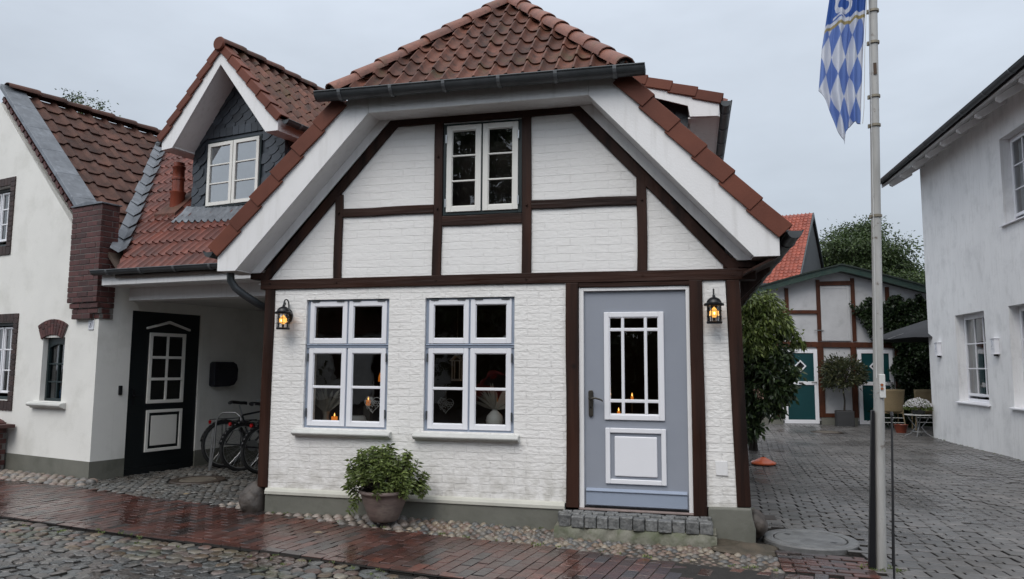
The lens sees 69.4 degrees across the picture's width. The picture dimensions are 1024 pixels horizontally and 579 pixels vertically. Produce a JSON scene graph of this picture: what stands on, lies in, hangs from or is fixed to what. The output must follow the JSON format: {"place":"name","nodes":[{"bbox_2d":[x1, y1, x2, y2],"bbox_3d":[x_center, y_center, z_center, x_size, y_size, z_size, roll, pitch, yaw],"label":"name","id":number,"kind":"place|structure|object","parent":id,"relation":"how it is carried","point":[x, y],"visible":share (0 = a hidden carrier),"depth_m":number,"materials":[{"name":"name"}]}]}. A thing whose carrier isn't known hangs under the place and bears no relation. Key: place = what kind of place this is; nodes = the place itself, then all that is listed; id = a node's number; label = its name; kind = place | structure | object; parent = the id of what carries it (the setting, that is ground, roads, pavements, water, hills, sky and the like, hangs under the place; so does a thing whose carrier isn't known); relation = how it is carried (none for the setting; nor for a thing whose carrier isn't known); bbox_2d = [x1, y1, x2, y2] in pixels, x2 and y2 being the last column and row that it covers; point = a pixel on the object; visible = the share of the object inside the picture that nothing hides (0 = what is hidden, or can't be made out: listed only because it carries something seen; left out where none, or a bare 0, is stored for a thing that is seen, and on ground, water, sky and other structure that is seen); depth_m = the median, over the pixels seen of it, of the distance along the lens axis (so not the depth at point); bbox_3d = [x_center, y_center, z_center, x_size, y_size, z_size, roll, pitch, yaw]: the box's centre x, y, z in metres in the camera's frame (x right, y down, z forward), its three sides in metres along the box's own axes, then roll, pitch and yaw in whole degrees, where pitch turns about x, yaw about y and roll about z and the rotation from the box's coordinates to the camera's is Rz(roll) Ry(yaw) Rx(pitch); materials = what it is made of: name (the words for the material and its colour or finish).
{"place":"outdoors","nodes":[
{"label":"outdoors","id":0,"kind":"place"},
{"bbox_2d":[0,479,858,578],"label":"pavement","id":1,"kind":"structure","parent":0,"point":[418,553],"depth_m":6.68,"materials":[{"name":"red brick"}]},
{"bbox_2d":[2,420,869,578],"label":"ground","id":2,"kind":"structure","parent":0,"point":[760,541],"depth_m":6.67,"materials":[{"name":"grey stone"}]},
{"bbox_2d":[54,88,119,115],"bbox_3d":[-16.659,-1.768,26.837,5.806,12.046,5.953,3,-7,-26],"label":"tree","id":3,"kind":"object","parent":2,"relation":"on","point":[81,98],"depth_m":27.63,"materials":[{"name":"green plant"}]},
{"bbox_2d":[0,538,264,578],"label":"road setts","id":4,"kind":"structure","parent":2,"relation":"on","point":[64,565],"depth_m":5.81,"materials":[{"name":"grey stone"}]},
{"bbox_2d":[0,82,264,478],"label":"house","id":5,"kind":"structure","parent":2,"relation":"on","point":[70,177],"depth_m":11.06,"materials":[{"name":"white paint"}]},
{"bbox_2d":[0,176,16,255],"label":"gable window","id":6,"kind":"structure","parent":5,"relation":"in","point":[5,249],"depth_m":11.61,"materials":[{"name":"green paint"}]},
{"bbox_2d":[0,313,18,410],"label":"ground floor window","id":7,"kind":"structure","parent":5,"relation":"in","point":[6,403],"depth_m":11.27,"materials":[{"name":"green paint"}]},
{"bbox_2d":[26,338,65,408],"bbox_3d":[-6.627,1.175,10.665,0.830,1.065,0.229,-3,-7,29],"label":"arched window","id":8,"kind":"structure","parent":5,"relation":"in","point":[53,342],"depth_m":10.74,"materials":[{"name":"green paint"}]},
{"bbox_2d":[88,320,93,329],"bbox_3d":[-5.855,0.491,10.285,0.120,0.135,0.019,-3,-7,29],"label":"number tile","id":9,"kind":"object","parent":5,"relation":"attached to","point":[90,324],"visible":1,"depth_m":10.28,"materials":[{"name":"white ceramic"}]},
{"bbox_2d":[118,386,122,394],"bbox_3d":[-5.531,1.423,10.445,0.021,0.130,0.055,-3,-7,28],"label":"door bell","id":10,"kind":"object","parent":5,"relation":"attached to","point":[120,388],"depth_m":10.43,"materials":[{"name":"black plastic"}]},
{"bbox_2d":[124,311,199,468],"bbox_3d":[-5.226,1.479,11.082,0.145,2.255,1.160,-3,-7,29],"label":"porch door","id":11,"kind":"structure","parent":5,"relation":"in","point":[161,405],"depth_m":11.04,"materials":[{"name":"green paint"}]},
{"bbox_2d":[89,36,346,310],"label":"roof","id":12,"kind":"structure","parent":5,"relation":"on","point":[239,123],"depth_m":10.69,"materials":[{"name":"red tile"}]},
{"bbox_2d":[209,362,237,386],"bbox_3d":[-4.651,1.369,11.947,0.135,0.400,0.480,-3,-7,29],"label":"letter box","id":13,"kind":"object","parent":5,"relation":"attached to","point":[223,374],"visible":1,"depth_m":11.85,"materials":[{"name":"black metal"}]},
{"bbox_2d":[0,469,416,531],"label":"edging","id":14,"kind":"object","parent":2,"relation":"on","point":[49,479],"visible":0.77,"depth_m":8.25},
{"bbox_2d":[0,419,14,469],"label":"brick pier","id":15,"kind":"structure","parent":14,"relation":"on","point":[4,426],"depth_m":10.93,"materials":[{"name":"red brick"}]},
{"bbox_2d":[341,443,431,522],"bbox_3d":[-1.291,1.909,7.378,0.748,0.759,0.792,5,-8,-39],"label":"potted shrub","id":16,"kind":"object","parent":14,"relation":"on","point":[370,473],"visible":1,"depth_m":7.22,"materials":[{"name":"green plant"}]},
{"bbox_2d":[0,519,428,578],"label":"gutter cobbles","id":17,"kind":"object","parent":2,"relation":"on","point":[220,560],"visible":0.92,"depth_m":6.17,"materials":[{"name":"grey stone"}]},
{"bbox_2d":[238,481,264,511],"bbox_3d":[-2.812,2.293,8.039,0.288,0.421,0.281,-1,-6,14],"label":"boulder","id":18,"kind":"object","parent":2,"relation":"on","point":[251,498],"visible":0.66,"depth_m":7.94,"materials":[{"name":"grey stone"}]},
{"bbox_2d":[203,0,803,542],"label":"half timbered house","id":19,"kind":"structure","parent":2,"relation":"on","point":[563,226],"depth_m":7.62,"materials":[{"name":"white brick"}]},
{"bbox_2d":[275,299,292,329],"bbox_3d":[-2.474,0.266,8.030,0.184,0.338,0.214,-1,-6,14],"label":"wall lantern","id":20,"kind":"object","parent":19,"relation":"attached to","point":[286,313],"depth_m":7.99,"materials":[{"name":"black metal"}]},
{"bbox_2d":[315,388,339,419],"bbox_3d":[-2.093,1.300,8.305,0.450,0.430,0.184,-1,-6,14],"label":"dried arrangement","id":21,"kind":"object","parent":19,"relation":"on","point":[325,404],"visible":0.73,"depth_m":8.28,"materials":[{"name":"beige plant"}]},
{"bbox_2d":[331,413,337,419],"bbox_3d":[-1.979,1.441,8.240,0.068,0.137,0.066,-1,-6,14],"label":"candle","id":22,"kind":"object","parent":19,"relation":"on","point":[334,417],"visible":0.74,"depth_m":8.22,"materials":[{"name":"orange wax"}]},
{"bbox_2d":[291,299,391,438],"bbox_3d":[-1.793,0.835,7.928,1.120,1.467,0.190,-1,-6,14],"label":"window","id":23,"kind":"structure","parent":19,"relation":"in","point":[347,346],"depth_m":7.93,"materials":[{"name":"blue paint"}]},
{"bbox_2d":[352,415,366,420],"bbox_3d":[-1.736,1.450,8.180,0.260,0.110,0.256,-1,-6,14],"label":"bowl","id":24,"kind":"object","parent":19,"relation":"on","point":[358,418],"visible":0.32,"depth_m":8.09,"materials":[{"name":"white ceramic"}]},
{"bbox_2d":[363,406,372,420],"bbox_3d":[-1.602,1.402,8.225,0.080,0.216,0.080,-1,-6,14],"label":"candle stand","id":25,"kind":"object","parent":19,"relation":"on","point":[367,413],"visible":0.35,"depth_m":8.19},
{"bbox_2d":[364,396,379,412],"bbox_3d":[-1.515,1.174,8.041,0.204,0.344,0.008,-1,-6,14],"label":"hanging heart","id":26,"kind":"object","parent":19,"relation":"hanging from","point":[370,402],"visible":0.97,"depth_m":8.04,"materials":[{"name":"white wicker"}]},
{"bbox_2d":[437,397,453,413],"bbox_3d":[-0.703,1.161,7.844,0.186,0.310,0.008,-1,-6,14],"label":"hanging heart","id":27,"kind":"object","parent":19,"relation":"hanging from","point":[444,402],"visible":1,"depth_m":7.84,"materials":[{"name":"white wicker"}]},
{"bbox_2d":[449,325,462,380],"bbox_3d":[-0.612,0.527,8.303,0.150,0.990,0.120,-1,-6,14],"label":"wooden lantern","id":28,"kind":"object","parent":19,"relation":"hanging from","point":[455,356],"visible":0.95,"depth_m":8.24,"materials":[{"name":"wood"}]},
{"bbox_2d":[412,297,519,442],"bbox_3d":[-0.459,0.810,7.604,1.115,1.467,0.190,-1,-6,14],"label":"window","id":29,"kind":"structure","parent":19,"relation":"in","point":[469,345],"depth_m":7.60,"materials":[{"name":"blue paint"}]},
{"bbox_2d":[443,119,521,215],"bbox_3d":[-0.287,-1.271,7.892,0.860,0.995,0.289,-1,-6,14],"label":"gable window","id":30,"kind":"structure","parent":19,"relation":"in","point":[482,137],"depth_m":7.77,"materials":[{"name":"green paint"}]},
{"bbox_2d":[476,382,505,424],"bbox_3d":[-0.156,1.227,7.810,0.606,0.496,0.197,-1,-6,14],"label":"dried arrangement","id":31,"kind":"object","parent":19,"relation":"on","point":[494,416],"visible":0.66,"depth_m":7.80,"materials":[{"name":"beige plant"}]},
{"bbox_2d":[584,290,688,510],"bbox_3d":[1.193,1.051,7.178,0.990,2.092,0.145,-1,-6,14],"label":"door","id":32,"kind":"structure","parent":19,"relation":"in","point":[632,460],"depth_m":7.17,"materials":[{"name":"grey paint"}]},
{"bbox_2d":[704,288,723,323],"bbox_3d":[1.904,0.154,6.972,0.184,0.338,0.214,-1,-6,14],"label":"wall lantern","id":33,"kind":"object","parent":19,"relation":"attached to","point":[713,304],"depth_m":6.92,"materials":[{"name":"black metal"}]},
{"bbox_2d":[273,513,774,571],"bbox_3d":[-0.350,2.304,6.869,5.200,0.040,1.044,-1,-6,14],"label":"earth strip","id":34,"kind":"object","parent":2,"relation":"on","point":[765,566],"visible":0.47,"depth_m":6.26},
{"bbox_2d":[403,517,785,573],"bbox_3d":[0.617,2.292,6.716,3.542,0.106,0.779,-2,-7,24],"label":"pebble edging","id":35,"kind":"object","parent":34,"relation":"on","point":[491,531],"visible":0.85,"depth_m":6.65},
{"bbox_2d":[554,510,716,547],"bbox_3d":[1.137,2.213,6.869,1.474,0.240,0.338,-1,-6,14],"label":"door step","id":36,"kind":"object","parent":34,"relation":"on","point":[652,529],"depth_m":6.77,"materials":[{"name":"grey stone"}]},
{"bbox_2d":[711,538,778,557],"bbox_3d":[2.038,2.310,6.542,0.693,0.123,0.624,-1,-6,14],"label":"mud patch","id":37,"kind":"object","parent":2,"relation":"on","point":[732,547],"visible":0.58,"depth_m":6.47,"materials":[{"name":"brown soil"}]},
{"bbox_2d":[751,509,767,540],"bbox_3d":[2.299,2.203,6.938,0.206,0.290,0.340,-1,-6,14],"label":"boulder","id":38,"kind":"object","parent":2,"relation":"on","point":[760,523],"visible":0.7,"depth_m":6.81,"materials":[{"name":"grey stone"}]},
{"bbox_2d":[762,212,823,284],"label":"distant house","id":39,"kind":"structure","parent":2,"relation":"on","point":[803,254],"depth_m":32.10,"materials":[{"name":"orange tile"}]},
{"bbox_2d":[775,550,880,578],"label":"brick patch","id":40,"kind":"object","parent":2,"relation":"on","point":[809,564],"visible":0.94,"depth_m":5.92,"materials":[{"name":"brick"}]},
{"bbox_2d":[743,263,930,426],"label":"timber barn","id":41,"kind":"structure","parent":2,"relation":"on","point":[818,301],"depth_m":21.18,"materials":[{"name":"grey paint"}]},
{"bbox_2d":[782,349,819,423],"bbox_3d":[8.256,2.763,21.115,0.960,2.100,0.096,0,-6,5],"label":"barn door","id":42,"kind":"structure","parent":41,"relation":"in","point":[807,412],"depth_m":21.10,"materials":[{"name":"green paint"}]},
{"bbox_2d":[857,350,895,424],"bbox_3d":[10.324,2.758,20.946,0.970,2.100,0.096,0,-6,5],"label":"barn door","id":43,"kind":"structure","parent":41,"relation":"in","point":[866,356],"depth_m":20.98,"materials":[{"name":"green paint"}]},
{"bbox_2d":[848,293,932,426],"bbox_3d":[11.118,2.000,20.789,3.061,3.818,0.457,0,-6,5],"label":"ivy","id":44,"kind":"object","parent":41,"relation":"attached to","point":[906,372],"visible":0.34,"depth_m":20.84,"materials":[{"name":"green plant"}]},
{"bbox_2d":[819,213,925,284],"bbox_3d":[17.864,0.761,36.819,8.491,9.532,7.837,-1,-6,14],"label":"tree","id":45,"kind":"object","parent":2,"relation":"on","point":[855,249],"visible":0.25,"depth_m":35.73,"materials":[{"name":"green plant"}]},
{"bbox_2d":[868,380,930,427],"bbox_3d":[10.599,3.193,20.028,1.824,1.502,1.024,-1,-6,14],"label":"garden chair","id":46,"kind":"object","parent":2,"relation":"on","point":[907,420],"visible":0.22,"depth_m":19.97,"materials":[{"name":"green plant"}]},
{"bbox_2d":[0,0,1023,271],"label":"sky","id":47,"kind":"structure","parent":0,"point":[784,141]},
{"bbox_2d":[748,423,1023,578],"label":"courtyard paving","id":48,"kind":"structure","parent":0,"point":[958,511],"depth_m":9.20,"materials":[{"name":"grey stone"}]},
{"bbox_2d":[22,440,995,578],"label":"weeds","id":49,"kind":"object","parent":48,"relation":"on","point":[441,533],"visible":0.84,"depth_m":6.16,"materials":[{"name":"green plant"}]},
{"bbox_2d":[751,456,775,465],"bbox_3d":[4.133,2.801,12.159,0.400,0.140,0.400,-1,-6,14],"label":"orange dish","id":50,"kind":"object","parent":48,"relation":"on","point":[763,461],"visible":1,"depth_m":12.04,"materials":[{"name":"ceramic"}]},
{"bbox_2d":[764,515,776,519],"bbox_3d":[2.669,2.416,7.808,0.220,0.032,0.220,-1,-6,14],"label":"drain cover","id":51,"kind":"object","parent":48,"relation":"on","point":[770,517],"visible":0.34,"depth_m":7.77,"materials":[{"name":"metal"}]},
{"bbox_2d":[741,288,807,449],"bbox_3d":[4.845,1.509,14.324,1.702,3.192,1.361,-1,-6,14],"label":"climbing shrub","id":52,"kind":"object","parent":48,"relation":"on","point":[770,389],"visible":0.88,"depth_m":14.05,"materials":[{"name":"green plant"}]},
{"bbox_2d":[762,529,859,554],"bbox_3d":[2.744,2.315,6.807,0.830,0.054,0.830,6,-8,-41],"label":"manhole cover","id":53,"kind":"object","parent":48,"relation":"on","point":[810,541],"visible":0.98,"depth_m":6.68,"materials":[{"name":"grey concrete"}]},
{"bbox_2d":[811,431,842,433],"bbox_3d":[7.802,3.551,18.324,0.720,0.054,0.720,-1,-6,14],"label":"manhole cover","id":54,"kind":"object","parent":48,"relation":"on","point":[829,432],"visible":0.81,"depth_m":18.14,"materials":[{"name":"metal"}]},
{"bbox_2d":[817,352,870,426],"bbox_3d":[9.225,2.723,20.450,1.421,2.093,1.260,-1,-6,14],"label":"potted tree","id":55,"kind":"object","parent":48,"relation":"on","point":[835,371],"visible":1,"depth_m":20.33,"materials":[{"name":"green plant"}]},
{"bbox_2d":[867,0,894,578],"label":"flagpole","id":56,"kind":"object","parent":48,"relation":"on","point":[877,545],"visible":0.92,"depth_m":5.97,"materials":[{"name":"grey metal"}]},
{"bbox_2d":[819,0,865,142],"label":"banner","id":57,"kind":"object","parent":56,"relation":"hanging from","point":[840,85],"visible":1,"depth_m":6.32,"materials":[{"name":"fabric"}]},
{"bbox_2d":[862,0,876,377],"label":"halyard","id":58,"kind":"object","parent":56,"relation":"hanging from","point":[872,153],"visible":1,"depth_m":6.17,"materials":[{"name":"white fabric"}]},
{"bbox_2d":[884,389,905,423],"bbox_3d":[9.889,3.128,19.300,0.656,1.062,0.592,0,-6,8],"label":"rattan chair","id":59,"kind":"object","parent":48,"relation":"on","point":[894,401],"visible":0.69,"depth_m":19.09,"materials":[{"name":"beige wicker"}]},
{"bbox_2d":[893,424,907,432],"bbox_3d":[9.627,3.448,18.302,0.340,0.210,0.340,-1,-6,14],"label":"clay pot","id":60,"kind":"object","parent":48,"relation":"on","point":[900,428],"visible":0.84,"depth_m":18.20,"materials":[{"name":"orange ceramic"}]},
{"bbox_2d":[870,320,931,342],"bbox_3d":[11.038,2.066,18.415,3.890,3.000,3.890,-1,-6,14],"label":"parasol","id":61,"kind":"object","parent":48,"relation":"on","point":[917,332],"visible":0.19,"depth_m":18.38,"materials":[{"name":"grey fabric"}]},
{"bbox_2d":[904,414,932,437],"bbox_3d":[9.549,3.198,17.365,0.590,0.529,0.590,1,-6,-6],"label":"garden table","id":62,"kind":"object","parent":48,"relation":"on","point":[916,415],"visible":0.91,"depth_m":17.30,"materials":[{"name":"white metal"}]},
{"bbox_2d":[902,397,932,414],"bbox_3d":[9.549,2.731,17.392,0.658,0.402,0.624,-1,-6,14],"label":"flower pot","id":63,"kind":"object","parent":62,"relation":"on","point":[919,405],"visible":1,"depth_m":17.25,"materials":[{"name":"white plant"}]},
{"bbox_2d":[911,389,932,429],"bbox_3d":[10.851,3.147,19.426,0.656,1.062,0.592,-2,-6,18],"label":"rattan chair","id":64,"kind":"object","parent":48,"relation":"on","point":[925,394],"visible":0.26,"depth_m":19.24,"materials":[{"name":"beige wicker"}]},
{"bbox_2d":[880,55,1023,460],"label":"house","id":65,"kind":"structure","parent":0,"point":[967,159],"depth_m":14.67,"materials":[{"name":"white paint"}]},
{"bbox_2d":[933,342,941,356],"bbox_3d":[9.614,1.362,16.704,0.098,0.337,0.200,-1,-6,11],"label":"wall light","id":66,"kind":"object","parent":65,"relation":"attached to","point":[938,352],"visible":1,"depth_m":16.63,"materials":[{"name":"white paint"}]},
{"bbox_2d":[955,312,990,406],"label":"window","id":67,"kind":"structure","parent":65,"relation":"in","point":[978,343],"depth_m":15.35,"materials":[{"name":"white paint"}]},
{"bbox_2d":[989,338,999,355],"bbox_3d":[9.038,1.080,13.855,0.098,0.337,0.200,-1,-6,11],"label":"wall light","id":68,"kind":"object","parent":65,"relation":"attached to","point":[994,345],"visible":1,"depth_m":13.78,"materials":[{"name":"white paint"}]},
{"bbox_2d":[999,130,1023,227],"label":"window","id":69,"kind":"structure","parent":65,"relation":"in","point":[1017,213],"depth_m":13.40,"materials":[{"name":"white paint"}]},
{"bbox_2d":[1009,305,1023,410],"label":"window","id":70,"kind":"structure","parent":65,"relation":"in","point":[1021,308],"depth_m":13.22,"materials":[{"name":"white paint"}]},
{"label":"porch bed","id":71,"kind":"structure","parent":0,"visible":0},
{"bbox_2d":[63,459,265,509],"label":"porch setts","id":72,"kind":"structure","parent":71,"relation":"on","point":[153,484],"depth_m":9.59,"materials":[{"name":"grey stone"}]},
{"bbox_2d":[169,475,225,485],"bbox_3d":[-4.280,2.611,10.075,0.720,0.054,0.720,1,-6,-6],"label":"manhole cover","id":73,"kind":"object","parent":72,"relation":"in","point":[192,480],"visible":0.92,"depth_m":9.98,"materials":[{"name":"metal"}]},
{"bbox_2d":[208,412,241,470],"bbox_3d":[-4.281,2.267,11.045,0.495,0.874,0.037,0,-6,7],"label":"bicycle stand","id":74,"kind":"object","parent":72,"relation":"on","point":[213,436],"visible":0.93,"depth_m":11.05,"materials":[{"name":"silver metal"}]},
{"bbox_2d":[200,400,259,467],"bbox_3d":[-4.089,2.265,11.789,0.579,1.038,1.791,-11,-12,41],"label":"bicycle","id":75,"kind":"object","parent":72,"relation":"on","point":[210,427],"visible":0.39,"depth_m":11.41,"materials":[{"name":"black metal"}]},
{"bbox_2d":[218,402,259,470],"bbox_3d":[-3.669,2.228,11.417,0.579,1.038,1.791,-1,-5,40],"label":"bicycle","id":76,"kind":"object","parent":72,"relation":"on","point":[233,427],"visible":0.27,"depth_m":10.92,"materials":[{"name":"black metal"}]},
{"bbox_2d":[240,422,258,473],"bbox_3d":[-3.291,2.207,11.187,0.579,1.038,1.791,1,-4,38],"label":"bicycle","id":77,"kind":"object","parent":72,"relation":"on","point":[247,436],"visible":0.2,"depth_m":10.55,"materials":[{"name":"black rubber"}]}
]}

